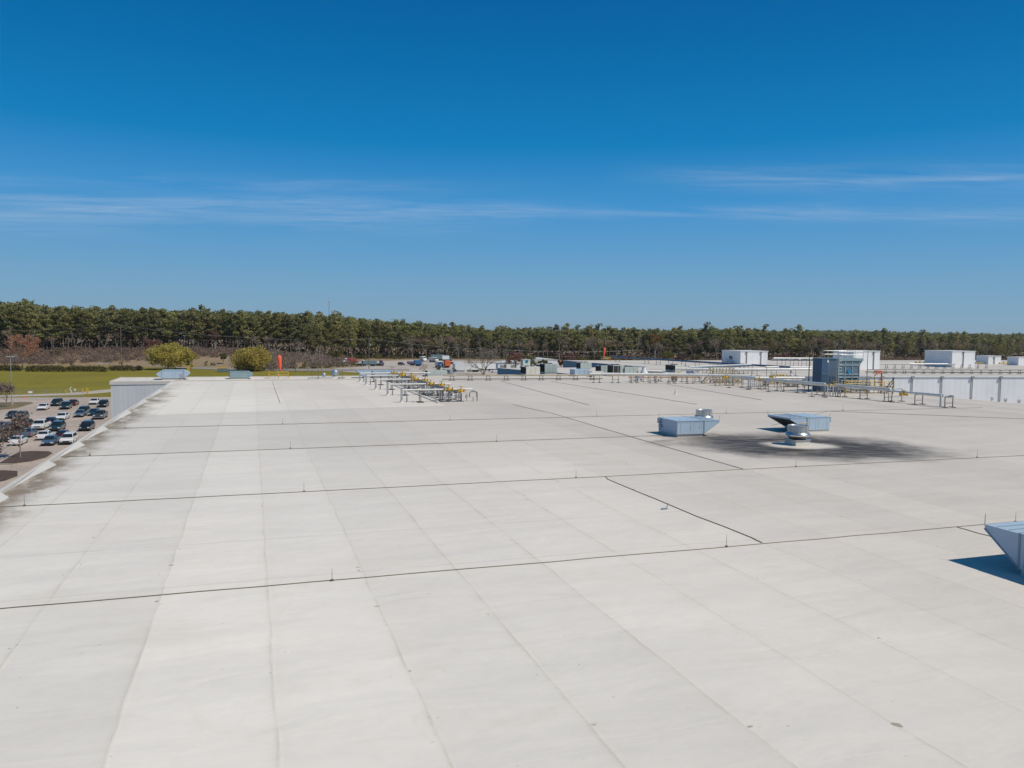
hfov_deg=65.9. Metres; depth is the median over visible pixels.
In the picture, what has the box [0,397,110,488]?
parking lot
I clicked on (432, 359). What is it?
truck
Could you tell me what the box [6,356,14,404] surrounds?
lamp post
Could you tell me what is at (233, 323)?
pine tree
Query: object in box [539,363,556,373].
rooftop unit
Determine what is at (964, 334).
pine tree
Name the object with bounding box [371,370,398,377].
air unit
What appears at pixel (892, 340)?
pine tree
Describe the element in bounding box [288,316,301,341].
pine tree
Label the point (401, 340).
pine tree
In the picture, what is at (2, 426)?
sedan
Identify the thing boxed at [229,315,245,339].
pine tree
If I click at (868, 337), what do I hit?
pine tree
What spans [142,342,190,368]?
green tree
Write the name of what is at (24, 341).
orange tree
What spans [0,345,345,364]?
dry brush
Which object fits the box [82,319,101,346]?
pine tree
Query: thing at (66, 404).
suv
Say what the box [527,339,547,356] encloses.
bare tree
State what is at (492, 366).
trailer
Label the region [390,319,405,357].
pine tree
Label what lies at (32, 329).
pine tree
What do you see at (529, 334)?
pine tree
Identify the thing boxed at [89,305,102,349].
pine tree
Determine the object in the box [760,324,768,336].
pine tree
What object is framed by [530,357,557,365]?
storage building
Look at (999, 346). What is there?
green tree
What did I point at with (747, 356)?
penthouse
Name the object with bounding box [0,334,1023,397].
ground
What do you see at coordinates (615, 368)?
rooftop unit
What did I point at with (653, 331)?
pine tree
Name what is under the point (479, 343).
bare tree
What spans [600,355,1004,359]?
brown brush
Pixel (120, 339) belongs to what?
pine tree
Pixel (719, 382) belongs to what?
pipe gantry
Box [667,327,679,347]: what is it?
pine tree
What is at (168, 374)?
air unit
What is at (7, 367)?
hedge
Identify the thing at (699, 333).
pine tree
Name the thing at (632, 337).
pine tree
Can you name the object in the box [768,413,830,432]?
air unit
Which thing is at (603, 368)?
rooftop unit
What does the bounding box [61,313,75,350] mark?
pine tree
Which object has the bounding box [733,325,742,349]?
pine tree
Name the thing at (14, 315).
pine tree
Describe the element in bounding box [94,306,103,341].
pine tree
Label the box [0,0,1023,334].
sky
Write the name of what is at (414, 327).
pine tree
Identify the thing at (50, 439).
sedan
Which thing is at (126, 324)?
pine tree
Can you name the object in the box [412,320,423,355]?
pine tree
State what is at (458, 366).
tent building
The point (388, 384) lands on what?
insulated pipe
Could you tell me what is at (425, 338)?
bare tree
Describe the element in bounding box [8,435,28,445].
sedan
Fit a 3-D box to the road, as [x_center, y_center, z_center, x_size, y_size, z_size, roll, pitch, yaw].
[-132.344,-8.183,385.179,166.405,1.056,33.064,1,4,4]
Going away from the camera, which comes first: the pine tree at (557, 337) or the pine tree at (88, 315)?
the pine tree at (88, 315)
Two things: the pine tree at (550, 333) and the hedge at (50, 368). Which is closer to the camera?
the hedge at (50, 368)
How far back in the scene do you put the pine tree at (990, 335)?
667.61 m
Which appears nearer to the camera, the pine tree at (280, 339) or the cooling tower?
the cooling tower
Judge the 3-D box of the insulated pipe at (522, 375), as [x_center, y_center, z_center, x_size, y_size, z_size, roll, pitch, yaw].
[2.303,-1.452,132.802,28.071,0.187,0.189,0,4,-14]
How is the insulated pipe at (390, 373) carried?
on the factory building at (880, 646)
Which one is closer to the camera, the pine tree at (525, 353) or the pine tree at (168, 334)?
the pine tree at (168, 334)
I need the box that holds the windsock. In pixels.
[277,355,281,371]
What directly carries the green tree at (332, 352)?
on the ground at (40, 382)
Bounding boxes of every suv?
[0,429,19,441]
[12,411,29,420]
[19,419,33,427]
[49,420,65,430]
[50,398,63,405]
[59,401,72,408]
[59,432,77,444]
[77,405,90,413]
[78,420,94,430]
[97,399,108,406]
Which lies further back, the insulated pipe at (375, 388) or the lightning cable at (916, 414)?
the insulated pipe at (375, 388)
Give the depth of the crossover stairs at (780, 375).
129.56 m
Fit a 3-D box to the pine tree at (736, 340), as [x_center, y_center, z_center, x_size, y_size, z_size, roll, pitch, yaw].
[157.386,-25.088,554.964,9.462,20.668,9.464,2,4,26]
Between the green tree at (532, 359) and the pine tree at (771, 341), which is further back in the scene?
the pine tree at (771, 341)
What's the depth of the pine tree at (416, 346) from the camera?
557.15 m
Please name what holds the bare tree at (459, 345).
on the ground at (40, 382)
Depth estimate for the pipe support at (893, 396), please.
96.82 m
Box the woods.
[637,329,1022,342]
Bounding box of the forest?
[0,301,1023,359]
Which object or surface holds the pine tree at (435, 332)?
on the ground at (40, 382)
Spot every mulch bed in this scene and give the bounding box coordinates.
[0,451,51,463]
[0,470,17,481]
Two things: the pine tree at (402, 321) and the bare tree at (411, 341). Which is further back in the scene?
the pine tree at (402, 321)
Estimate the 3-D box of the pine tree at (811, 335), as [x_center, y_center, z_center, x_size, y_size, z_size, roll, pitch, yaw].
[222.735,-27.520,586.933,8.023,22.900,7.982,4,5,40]
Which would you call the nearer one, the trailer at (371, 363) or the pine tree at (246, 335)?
the trailer at (371, 363)
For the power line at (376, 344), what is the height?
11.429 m
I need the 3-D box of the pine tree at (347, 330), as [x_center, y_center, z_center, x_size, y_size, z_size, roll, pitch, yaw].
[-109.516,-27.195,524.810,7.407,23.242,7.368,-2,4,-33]
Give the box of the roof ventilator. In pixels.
[331,370,338,377]
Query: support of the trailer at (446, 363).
on the truck yard at (392, 364)
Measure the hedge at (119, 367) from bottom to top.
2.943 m
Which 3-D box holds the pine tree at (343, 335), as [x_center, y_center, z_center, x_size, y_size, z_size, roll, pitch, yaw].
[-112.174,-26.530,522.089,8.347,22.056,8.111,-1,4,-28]
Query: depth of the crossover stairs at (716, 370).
130.03 m
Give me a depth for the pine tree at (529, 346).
558.28 m
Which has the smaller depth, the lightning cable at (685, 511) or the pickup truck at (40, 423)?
the lightning cable at (685, 511)
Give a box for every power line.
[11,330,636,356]
[20,325,626,351]
[24,325,629,351]
[28,325,631,351]
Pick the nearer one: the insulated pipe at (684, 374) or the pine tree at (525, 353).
the insulated pipe at (684, 374)
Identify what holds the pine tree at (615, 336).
on the ground at (40, 382)
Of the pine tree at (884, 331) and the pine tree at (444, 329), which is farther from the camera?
the pine tree at (884, 331)
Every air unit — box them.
[156,369,189,379]
[229,371,252,378]
[355,369,371,377]
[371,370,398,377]
[657,411,719,436]
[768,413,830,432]
[984,513,1023,575]
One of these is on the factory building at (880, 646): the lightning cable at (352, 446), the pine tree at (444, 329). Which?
the lightning cable at (352, 446)
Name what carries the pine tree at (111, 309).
on the ground at (40, 382)
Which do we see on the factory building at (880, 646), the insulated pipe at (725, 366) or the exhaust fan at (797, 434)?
the exhaust fan at (797, 434)
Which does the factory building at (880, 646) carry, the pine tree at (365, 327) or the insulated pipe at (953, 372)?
the insulated pipe at (953, 372)
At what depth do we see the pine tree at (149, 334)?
454.22 m
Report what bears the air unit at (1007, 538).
on the factory building at (880, 646)
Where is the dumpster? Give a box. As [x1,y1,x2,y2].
[217,367,227,371]
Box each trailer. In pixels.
[362,361,376,365]
[414,360,421,365]
[430,355,443,359]
[444,360,449,367]
[466,364,479,371]
[480,363,495,370]
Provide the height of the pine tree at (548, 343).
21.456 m
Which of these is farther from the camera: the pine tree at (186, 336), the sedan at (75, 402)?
the pine tree at (186, 336)
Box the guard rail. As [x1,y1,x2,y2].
[268,372,288,378]
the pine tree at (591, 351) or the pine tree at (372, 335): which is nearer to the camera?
the pine tree at (372, 335)
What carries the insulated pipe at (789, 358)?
on the pipe support
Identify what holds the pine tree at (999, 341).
on the ground at (40, 382)
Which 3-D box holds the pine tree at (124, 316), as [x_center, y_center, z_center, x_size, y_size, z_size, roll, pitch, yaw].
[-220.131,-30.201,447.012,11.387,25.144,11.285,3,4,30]
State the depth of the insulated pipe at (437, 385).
100.43 m
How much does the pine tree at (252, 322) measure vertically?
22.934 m
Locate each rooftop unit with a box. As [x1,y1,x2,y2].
[425,370,446,376]
[443,369,452,374]
[520,366,539,374]
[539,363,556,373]
[570,369,588,374]
[576,362,591,369]
[589,371,602,376]
[596,365,606,372]
[607,364,623,372]
[624,366,637,372]
[665,364,683,371]
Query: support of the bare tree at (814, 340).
on the ground at (40, 382)
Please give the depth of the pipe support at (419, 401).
89.02 m
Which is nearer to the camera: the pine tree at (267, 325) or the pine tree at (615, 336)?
the pine tree at (267, 325)
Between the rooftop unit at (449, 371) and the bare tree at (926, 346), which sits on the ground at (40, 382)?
the bare tree at (926, 346)
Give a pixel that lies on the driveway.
(93, 392)
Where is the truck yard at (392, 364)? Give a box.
[335,360,562,374]
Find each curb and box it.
[0,402,34,410]
[0,451,53,464]
[0,470,18,482]
[308,377,330,378]
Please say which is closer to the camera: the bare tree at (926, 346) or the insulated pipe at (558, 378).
the insulated pipe at (558, 378)
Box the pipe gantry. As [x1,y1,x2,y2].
[713,377,743,385]
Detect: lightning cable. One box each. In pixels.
[0,522,1004,608]
[3,455,1023,506]
[67,435,663,456]
[108,407,982,428]
[512,404,742,468]
[551,381,692,403]
[605,476,761,542]
[771,411,1019,425]
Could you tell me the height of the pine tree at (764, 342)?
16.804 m
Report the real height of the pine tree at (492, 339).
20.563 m
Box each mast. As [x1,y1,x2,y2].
[807,350,809,391]
[865,357,867,393]
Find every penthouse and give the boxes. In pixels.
[721,350,768,364]
[833,350,879,369]
[924,350,975,366]
[976,355,1000,363]
[1007,357,1023,364]
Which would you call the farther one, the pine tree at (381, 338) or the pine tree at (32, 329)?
the pine tree at (381, 338)
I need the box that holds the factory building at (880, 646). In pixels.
[0,360,1023,767]
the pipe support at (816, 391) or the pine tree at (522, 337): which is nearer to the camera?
the pipe support at (816, 391)
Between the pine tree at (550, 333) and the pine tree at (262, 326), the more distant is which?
the pine tree at (550, 333)
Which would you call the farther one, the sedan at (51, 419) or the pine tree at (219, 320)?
the pine tree at (219, 320)
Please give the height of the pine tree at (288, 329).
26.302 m
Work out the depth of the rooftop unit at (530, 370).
145.26 m
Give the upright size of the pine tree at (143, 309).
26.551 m
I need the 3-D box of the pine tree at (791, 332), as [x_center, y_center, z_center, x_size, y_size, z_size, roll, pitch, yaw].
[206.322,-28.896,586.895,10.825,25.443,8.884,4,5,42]
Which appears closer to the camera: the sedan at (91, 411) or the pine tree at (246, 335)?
the sedan at (91, 411)
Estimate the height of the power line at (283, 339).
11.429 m
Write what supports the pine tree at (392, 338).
on the ground at (40, 382)
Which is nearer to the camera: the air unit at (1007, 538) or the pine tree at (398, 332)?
the air unit at (1007, 538)
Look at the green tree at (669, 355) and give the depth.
498.26 m
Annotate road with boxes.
[96,363,409,370]
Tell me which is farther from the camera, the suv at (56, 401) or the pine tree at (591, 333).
the pine tree at (591, 333)
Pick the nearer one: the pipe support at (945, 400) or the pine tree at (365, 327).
the pipe support at (945, 400)
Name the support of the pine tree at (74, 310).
on the ground at (40, 382)
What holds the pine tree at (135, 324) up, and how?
on the ground at (40, 382)
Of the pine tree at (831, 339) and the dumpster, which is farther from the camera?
the pine tree at (831, 339)
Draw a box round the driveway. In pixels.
[0,389,110,396]
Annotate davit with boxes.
[886,377,894,393]
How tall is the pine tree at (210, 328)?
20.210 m
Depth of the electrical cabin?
112.05 m
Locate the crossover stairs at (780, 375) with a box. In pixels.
[770,374,789,383]
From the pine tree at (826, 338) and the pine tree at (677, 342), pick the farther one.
the pine tree at (826, 338)
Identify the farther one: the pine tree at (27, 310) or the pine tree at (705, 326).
the pine tree at (705, 326)
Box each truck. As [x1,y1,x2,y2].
[31,419,50,429]
[92,409,107,418]
[343,358,356,361]
[376,360,383,365]
[419,356,426,361]
[429,357,438,361]
[435,361,442,367]
[442,356,452,360]
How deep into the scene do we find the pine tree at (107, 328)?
450.08 m
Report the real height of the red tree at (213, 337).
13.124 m
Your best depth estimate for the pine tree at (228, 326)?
463.20 m
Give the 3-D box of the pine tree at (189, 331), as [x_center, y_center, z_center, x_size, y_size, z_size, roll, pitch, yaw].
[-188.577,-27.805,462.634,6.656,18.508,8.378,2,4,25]
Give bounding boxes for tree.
[0,305,8,346]
[0,311,14,348]
[0,381,17,406]
[0,410,32,456]
[0,421,10,445]
[2,303,19,345]
[3,334,42,369]
[8,310,28,350]
[14,311,29,347]
[17,300,37,338]
[21,308,38,348]
[22,309,30,327]
[25,312,45,340]
[29,310,42,347]
[32,313,52,348]
[38,314,53,351]
[43,313,59,348]
[48,319,67,347]
[50,316,61,346]
[53,309,73,345]
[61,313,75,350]
[65,308,80,342]
[68,305,80,337]
[69,317,78,349]
[72,310,92,349]
[73,311,92,348]
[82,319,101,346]
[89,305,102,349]
[90,315,104,348]
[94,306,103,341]
[94,321,108,341]
[102,319,114,345]
[103,305,120,346]
[110,317,124,346]
[112,309,132,346]
[113,320,127,347]
[120,312,135,346]
[121,309,134,344]
[127,309,137,344]
[130,315,142,337]
[132,314,145,347]
[135,313,151,346]
[138,307,147,346]
[142,320,155,340]
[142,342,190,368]
[143,339,162,347]
[145,308,160,339]
[152,312,164,339]
[158,309,166,334]
[161,315,176,342]
[162,312,178,341]
[169,319,182,342]
[174,319,188,347]
[178,347,197,367]
[181,322,192,346]
[183,314,193,345]
[184,321,196,346]
[185,307,203,345]
[190,312,203,345]
[194,314,207,347]
[197,316,211,345]
[198,304,208,347]
[204,318,218,344]
[207,313,222,347]
[209,330,219,348]
[214,314,226,346]
[218,319,232,347]
[219,310,235,345]
[220,353,226,363]
[225,312,239,337]
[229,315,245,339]
[229,344,272,370]
[232,311,244,347]
[236,312,252,346]
[242,317,251,346]
[246,316,258,343]
[248,315,261,335]
[251,321,266,345]
[256,317,265,344]
[257,313,275,348]
[265,320,273,349]
[267,313,282,351]
[267,349,281,362]
[273,319,284,349]
[278,315,287,338]
[279,314,292,351]
[283,316,298,351]
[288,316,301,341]
[291,317,306,339]
[292,346,311,371]
[297,313,305,352]
[299,323,313,352]
[301,310,314,341]
[304,323,314,353]
[307,325,317,349]
[308,351,318,371]
[312,327,324,347]
[314,324,324,350]
[317,327,330,345]
[324,310,343,350]
[324,320,338,346]
[329,345,343,358]
[337,328,348,352]
[341,326,352,356]
[344,322,354,345]
[346,318,357,348]
[351,320,360,348]
[351,323,362,356]
[355,324,364,355]
[356,319,367,357]
[358,322,371,356]
[363,328,374,358]
[369,329,379,358]
[372,321,383,355]
[378,327,389,355]
[378,328,386,353]
[382,321,394,357]
[388,331,397,348]
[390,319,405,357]
[391,331,399,355]
[395,329,406,356]
[397,319,409,357]
[398,325,409,351]
[401,330,413,358]
[404,333,416,349]
[407,325,415,357]
[409,324,422,357]
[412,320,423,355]
[412,332,421,349]
[416,336,435,351]
[418,335,428,354]
[420,330,433,357]
[425,325,436,354]
[428,327,440,348]
[435,336,454,355]
[436,336,443,354]
[438,332,446,354]
[440,323,447,355]
[443,334,453,351]
[445,334,455,357]
[446,336,467,350]
[449,322,458,356]
[451,327,463,355]
[452,337,463,358]
[461,330,470,358]
[463,347,500,374]
[466,336,476,350]
[468,328,477,346]
[471,333,482,351]
[474,328,486,354]
[476,336,492,358]
[480,329,489,358]
[484,334,492,358]
[488,331,498,347]
[492,328,500,344]
[493,331,504,346]
[499,325,507,348]
[501,336,513,349]
[505,352,523,367]
[511,335,520,352]
[514,330,521,352]
[515,335,526,352]
[520,339,532,357]
[523,340,535,355]
[526,330,534,355]
[526,356,536,365]
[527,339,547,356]
[533,327,541,350]
[535,332,545,357]
[540,330,549,357]
[543,330,555,352]
[548,333,561,358]
[553,324,559,356]
[555,336,568,353]
[558,336,568,358]
[561,323,571,359]
[563,353,578,359]
[568,330,579,353]
[572,334,582,357]
[577,336,588,357]
[584,337,594,359]
[587,324,594,359]
[587,337,605,359]
[589,337,595,359]
[593,330,602,359]
[594,323,605,357]
[595,351,605,358]
[602,337,611,355]
[605,326,612,340]
[605,336,615,359]
[608,337,619,358]
[612,332,620,355]
[614,333,626,352]
[620,338,635,354]
[622,339,641,359]
[627,335,637,355]
[631,327,636,343]
[633,331,642,352]
[637,334,648,357]
[644,331,652,356]
[647,334,661,357]
[649,329,657,356]
[653,333,666,357]
[661,332,673,351]
[662,351,674,358]
[665,342,675,358]
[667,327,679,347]
[673,337,685,356]
[678,335,688,349]
[685,335,692,356]
[688,331,699,354]
[690,338,704,355]
[691,354,700,359]
[695,339,717,359]
[697,328,703,352]
[700,333,710,350]
[702,322,710,357]
[705,327,716,348]
[711,332,723,355]
[711,338,721,354]
[711,339,726,358]
[719,332,728,349]
[721,328,736,349]
[730,334,742,349]
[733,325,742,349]
[737,332,743,347]
[741,338,748,349]
[747,335,757,349]
[753,333,761,348]
[759,339,769,350]
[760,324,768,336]
[762,336,776,351]
[770,331,777,349]
[770,352,790,357]
[776,340,783,351]
[778,328,789,354]
[784,328,796,351]
[784,335,796,355]
[788,338,800,356]
[793,324,804,343]
[795,339,805,356]
[800,332,812,355]
[800,339,816,355]
[808,332,817,347]
[812,335,832,357]
[813,336,835,354]
[814,337,822,354]
[815,334,830,356]
[818,339,833,357]
[828,337,834,357]
[829,333,838,357]
[838,337,849,349]
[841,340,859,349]
[863,333,872,349]
[871,330,880,347]
[880,328,888,345]
[882,340,900,358]
[887,332,894,358]
[888,333,898,358]
[895,334,903,351]
[903,333,915,353]
[916,329,928,355]
[923,332,932,347]
[923,341,934,358]
[925,338,935,349]
[935,336,944,349]
[945,332,955,349]
[951,331,962,350]
[959,331,969,349]
[970,333,982,355]
[982,334,994,354]
[993,341,1016,359]
[994,334,1004,355]
[1008,334,1016,356]
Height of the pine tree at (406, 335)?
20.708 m
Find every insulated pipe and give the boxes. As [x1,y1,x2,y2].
[358,372,429,381]
[365,375,408,384]
[370,376,393,384]
[374,378,423,389]
[385,383,450,395]
[393,374,451,392]
[397,374,456,392]
[399,388,471,402]
[406,390,465,401]
[407,376,462,392]
[442,378,602,379]
[443,375,603,375]
[589,373,740,376]
[606,375,697,376]
[611,356,791,372]
[633,377,701,377]
[675,367,811,370]
[689,364,751,367]
[691,365,753,367]
[730,376,955,396]
[745,376,825,385]
[761,377,804,378]
[765,366,812,367]
[771,359,812,360]
[773,357,812,358]
[835,384,890,390]
[865,371,1023,372]
[868,369,1023,370]
[880,364,954,364]
[909,363,950,363]
[917,392,944,396]
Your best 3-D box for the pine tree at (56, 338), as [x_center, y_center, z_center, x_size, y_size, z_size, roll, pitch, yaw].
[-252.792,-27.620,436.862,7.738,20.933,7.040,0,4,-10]
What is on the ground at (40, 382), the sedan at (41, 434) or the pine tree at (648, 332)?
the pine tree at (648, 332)
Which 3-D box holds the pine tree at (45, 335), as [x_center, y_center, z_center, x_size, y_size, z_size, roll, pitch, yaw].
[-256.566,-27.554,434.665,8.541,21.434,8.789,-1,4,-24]
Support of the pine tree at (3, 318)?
on the ground at (40, 382)
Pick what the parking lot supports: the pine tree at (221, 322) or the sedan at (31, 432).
the sedan at (31, 432)
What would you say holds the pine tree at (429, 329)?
on the ground at (40, 382)
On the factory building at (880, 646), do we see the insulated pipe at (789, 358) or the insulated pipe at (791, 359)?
the insulated pipe at (791, 359)
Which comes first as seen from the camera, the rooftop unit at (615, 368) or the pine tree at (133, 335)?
the rooftop unit at (615, 368)
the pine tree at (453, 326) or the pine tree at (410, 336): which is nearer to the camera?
the pine tree at (410, 336)
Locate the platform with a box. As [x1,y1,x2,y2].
[841,380,894,392]
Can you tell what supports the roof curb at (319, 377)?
on the factory building at (880, 646)
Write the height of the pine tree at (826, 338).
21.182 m
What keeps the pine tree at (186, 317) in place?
on the ground at (40, 382)
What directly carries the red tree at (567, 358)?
on the ground at (40, 382)
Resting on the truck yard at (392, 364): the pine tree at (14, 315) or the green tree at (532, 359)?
the green tree at (532, 359)
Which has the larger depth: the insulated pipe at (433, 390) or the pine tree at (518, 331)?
the pine tree at (518, 331)
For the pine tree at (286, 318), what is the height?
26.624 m
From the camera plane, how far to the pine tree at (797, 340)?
578.82 m
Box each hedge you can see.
[0,364,21,370]
[25,365,66,371]
[66,365,107,371]
[108,365,135,370]
[135,365,142,370]
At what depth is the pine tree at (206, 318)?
460.94 m
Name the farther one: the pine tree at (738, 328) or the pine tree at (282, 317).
the pine tree at (738, 328)
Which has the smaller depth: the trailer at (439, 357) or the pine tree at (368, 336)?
the trailer at (439, 357)
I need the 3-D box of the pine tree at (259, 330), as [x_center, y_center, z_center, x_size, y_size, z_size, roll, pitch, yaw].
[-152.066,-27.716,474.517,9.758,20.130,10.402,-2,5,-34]
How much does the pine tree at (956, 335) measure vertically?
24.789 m
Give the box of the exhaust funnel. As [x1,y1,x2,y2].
[640,366,664,376]
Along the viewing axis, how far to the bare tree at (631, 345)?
554.32 m
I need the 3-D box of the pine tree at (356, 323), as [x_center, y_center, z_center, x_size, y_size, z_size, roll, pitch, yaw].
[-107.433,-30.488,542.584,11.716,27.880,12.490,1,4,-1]
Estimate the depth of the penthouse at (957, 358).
211.35 m
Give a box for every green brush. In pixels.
[316,353,828,359]
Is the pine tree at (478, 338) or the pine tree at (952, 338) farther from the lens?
the pine tree at (952, 338)
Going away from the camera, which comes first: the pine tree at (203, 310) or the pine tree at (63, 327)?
the pine tree at (63, 327)
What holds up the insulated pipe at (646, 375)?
on the factory building at (880, 646)
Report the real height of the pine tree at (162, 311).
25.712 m
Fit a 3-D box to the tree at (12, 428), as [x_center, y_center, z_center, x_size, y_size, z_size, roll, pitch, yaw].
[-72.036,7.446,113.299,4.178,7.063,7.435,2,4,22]
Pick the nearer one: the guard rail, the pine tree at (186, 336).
the guard rail
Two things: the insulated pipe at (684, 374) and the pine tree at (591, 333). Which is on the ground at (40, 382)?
the pine tree at (591, 333)
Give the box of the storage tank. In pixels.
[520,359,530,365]
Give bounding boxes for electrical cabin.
[812,358,828,391]
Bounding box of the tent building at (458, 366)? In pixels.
[453,361,465,371]
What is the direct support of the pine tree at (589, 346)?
on the ground at (40, 382)
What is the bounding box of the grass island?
[0,402,31,409]
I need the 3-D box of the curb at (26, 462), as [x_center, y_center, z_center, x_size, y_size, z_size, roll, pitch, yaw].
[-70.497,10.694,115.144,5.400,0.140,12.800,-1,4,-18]
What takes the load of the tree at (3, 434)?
on the parking lot
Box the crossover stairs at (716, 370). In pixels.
[701,367,740,383]
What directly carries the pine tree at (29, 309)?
on the ground at (40, 382)
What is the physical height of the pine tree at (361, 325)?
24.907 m
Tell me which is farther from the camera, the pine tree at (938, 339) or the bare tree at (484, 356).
the pine tree at (938, 339)
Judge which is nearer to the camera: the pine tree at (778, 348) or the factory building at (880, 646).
the factory building at (880, 646)
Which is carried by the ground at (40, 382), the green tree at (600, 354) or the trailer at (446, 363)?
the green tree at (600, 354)
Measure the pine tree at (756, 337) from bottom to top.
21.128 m
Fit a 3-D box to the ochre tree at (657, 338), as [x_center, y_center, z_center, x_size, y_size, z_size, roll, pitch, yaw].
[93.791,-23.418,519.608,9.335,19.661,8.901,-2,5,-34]
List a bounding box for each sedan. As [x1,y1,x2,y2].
[0,421,9,428]
[5,410,17,418]
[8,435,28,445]
[21,428,37,436]
[35,430,54,439]
[37,403,49,409]
[41,435,59,445]
[46,417,58,422]
[54,430,70,436]
[56,412,69,419]
[69,399,78,405]
[73,409,86,416]
[88,408,99,415]
[89,398,99,404]
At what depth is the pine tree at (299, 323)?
516.51 m
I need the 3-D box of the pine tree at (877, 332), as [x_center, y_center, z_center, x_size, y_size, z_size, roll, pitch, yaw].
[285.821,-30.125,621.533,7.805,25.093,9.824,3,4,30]
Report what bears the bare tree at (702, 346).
on the ground at (40, 382)
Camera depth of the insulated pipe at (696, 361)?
195.17 m
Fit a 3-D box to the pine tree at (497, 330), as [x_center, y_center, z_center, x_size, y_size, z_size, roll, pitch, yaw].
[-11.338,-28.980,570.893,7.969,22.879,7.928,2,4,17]
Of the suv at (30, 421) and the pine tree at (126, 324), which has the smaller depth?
the suv at (30, 421)
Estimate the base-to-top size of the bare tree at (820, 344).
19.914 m
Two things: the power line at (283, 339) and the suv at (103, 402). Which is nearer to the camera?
the suv at (103, 402)
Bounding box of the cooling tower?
[826,351,863,391]
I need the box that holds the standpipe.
[874,370,882,392]
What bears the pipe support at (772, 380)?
on the factory building at (880, 646)
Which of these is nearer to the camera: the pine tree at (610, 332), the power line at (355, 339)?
the power line at (355, 339)
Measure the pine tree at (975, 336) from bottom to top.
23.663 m
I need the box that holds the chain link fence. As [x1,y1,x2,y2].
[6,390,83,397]
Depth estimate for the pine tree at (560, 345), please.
562.43 m
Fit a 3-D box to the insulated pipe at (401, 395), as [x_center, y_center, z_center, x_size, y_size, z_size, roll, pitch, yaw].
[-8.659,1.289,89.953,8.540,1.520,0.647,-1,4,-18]
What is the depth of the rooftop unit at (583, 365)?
171.24 m
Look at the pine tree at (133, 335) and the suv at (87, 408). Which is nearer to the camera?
the suv at (87, 408)
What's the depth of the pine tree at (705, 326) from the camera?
564.13 m
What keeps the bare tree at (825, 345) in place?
on the ground at (40, 382)
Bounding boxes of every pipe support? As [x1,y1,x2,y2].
[416,391,423,402]
[447,392,463,401]
[727,377,743,387]
[766,380,783,391]
[795,384,806,392]
[809,384,825,396]
[824,385,840,397]
[857,389,869,398]
[885,389,904,401]
[913,394,925,404]
[942,397,955,407]
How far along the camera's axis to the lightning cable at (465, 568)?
26.50 m
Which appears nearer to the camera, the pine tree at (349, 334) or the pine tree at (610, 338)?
the pine tree at (349, 334)
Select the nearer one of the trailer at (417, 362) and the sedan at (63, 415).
the sedan at (63, 415)
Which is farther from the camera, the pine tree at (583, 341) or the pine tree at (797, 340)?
the pine tree at (797, 340)
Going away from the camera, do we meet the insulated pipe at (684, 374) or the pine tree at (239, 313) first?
the insulated pipe at (684, 374)
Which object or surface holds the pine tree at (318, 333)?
on the ground at (40, 382)
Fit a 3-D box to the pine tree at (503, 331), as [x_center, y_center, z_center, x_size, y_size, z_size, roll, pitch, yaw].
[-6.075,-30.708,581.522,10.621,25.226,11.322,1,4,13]
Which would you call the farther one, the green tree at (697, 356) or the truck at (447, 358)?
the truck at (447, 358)
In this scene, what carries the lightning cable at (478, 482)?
on the factory building at (880, 646)
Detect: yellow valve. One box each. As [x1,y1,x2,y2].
[458,386,464,392]
[899,390,907,395]
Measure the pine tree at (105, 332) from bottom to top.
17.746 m
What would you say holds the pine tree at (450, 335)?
on the ground at (40, 382)
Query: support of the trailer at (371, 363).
on the truck yard at (392, 364)
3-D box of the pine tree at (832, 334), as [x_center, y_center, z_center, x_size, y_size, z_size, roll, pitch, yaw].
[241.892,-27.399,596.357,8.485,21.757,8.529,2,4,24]
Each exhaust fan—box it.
[695,409,713,418]
[784,423,810,445]
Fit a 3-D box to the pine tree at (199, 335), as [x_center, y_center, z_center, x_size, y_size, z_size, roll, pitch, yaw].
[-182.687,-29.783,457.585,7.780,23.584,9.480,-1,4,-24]
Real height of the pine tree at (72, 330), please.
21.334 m
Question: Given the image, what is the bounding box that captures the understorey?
[0,335,1023,359]
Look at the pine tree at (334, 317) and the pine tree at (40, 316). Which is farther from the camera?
the pine tree at (334, 317)
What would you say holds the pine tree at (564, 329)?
on the ground at (40, 382)
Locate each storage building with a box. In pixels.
[492,360,533,368]
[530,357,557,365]
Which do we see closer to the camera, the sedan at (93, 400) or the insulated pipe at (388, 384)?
the insulated pipe at (388, 384)
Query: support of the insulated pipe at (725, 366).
on the pipe support
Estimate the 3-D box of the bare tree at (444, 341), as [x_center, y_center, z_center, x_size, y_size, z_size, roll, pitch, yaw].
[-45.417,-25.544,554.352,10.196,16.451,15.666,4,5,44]
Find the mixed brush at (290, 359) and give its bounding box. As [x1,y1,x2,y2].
[234,351,352,370]
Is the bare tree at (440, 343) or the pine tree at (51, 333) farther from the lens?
the bare tree at (440, 343)
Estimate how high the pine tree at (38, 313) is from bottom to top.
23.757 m
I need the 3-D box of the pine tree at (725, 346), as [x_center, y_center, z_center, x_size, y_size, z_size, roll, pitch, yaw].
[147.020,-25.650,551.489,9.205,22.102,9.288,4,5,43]
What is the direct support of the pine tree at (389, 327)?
on the ground at (40, 382)

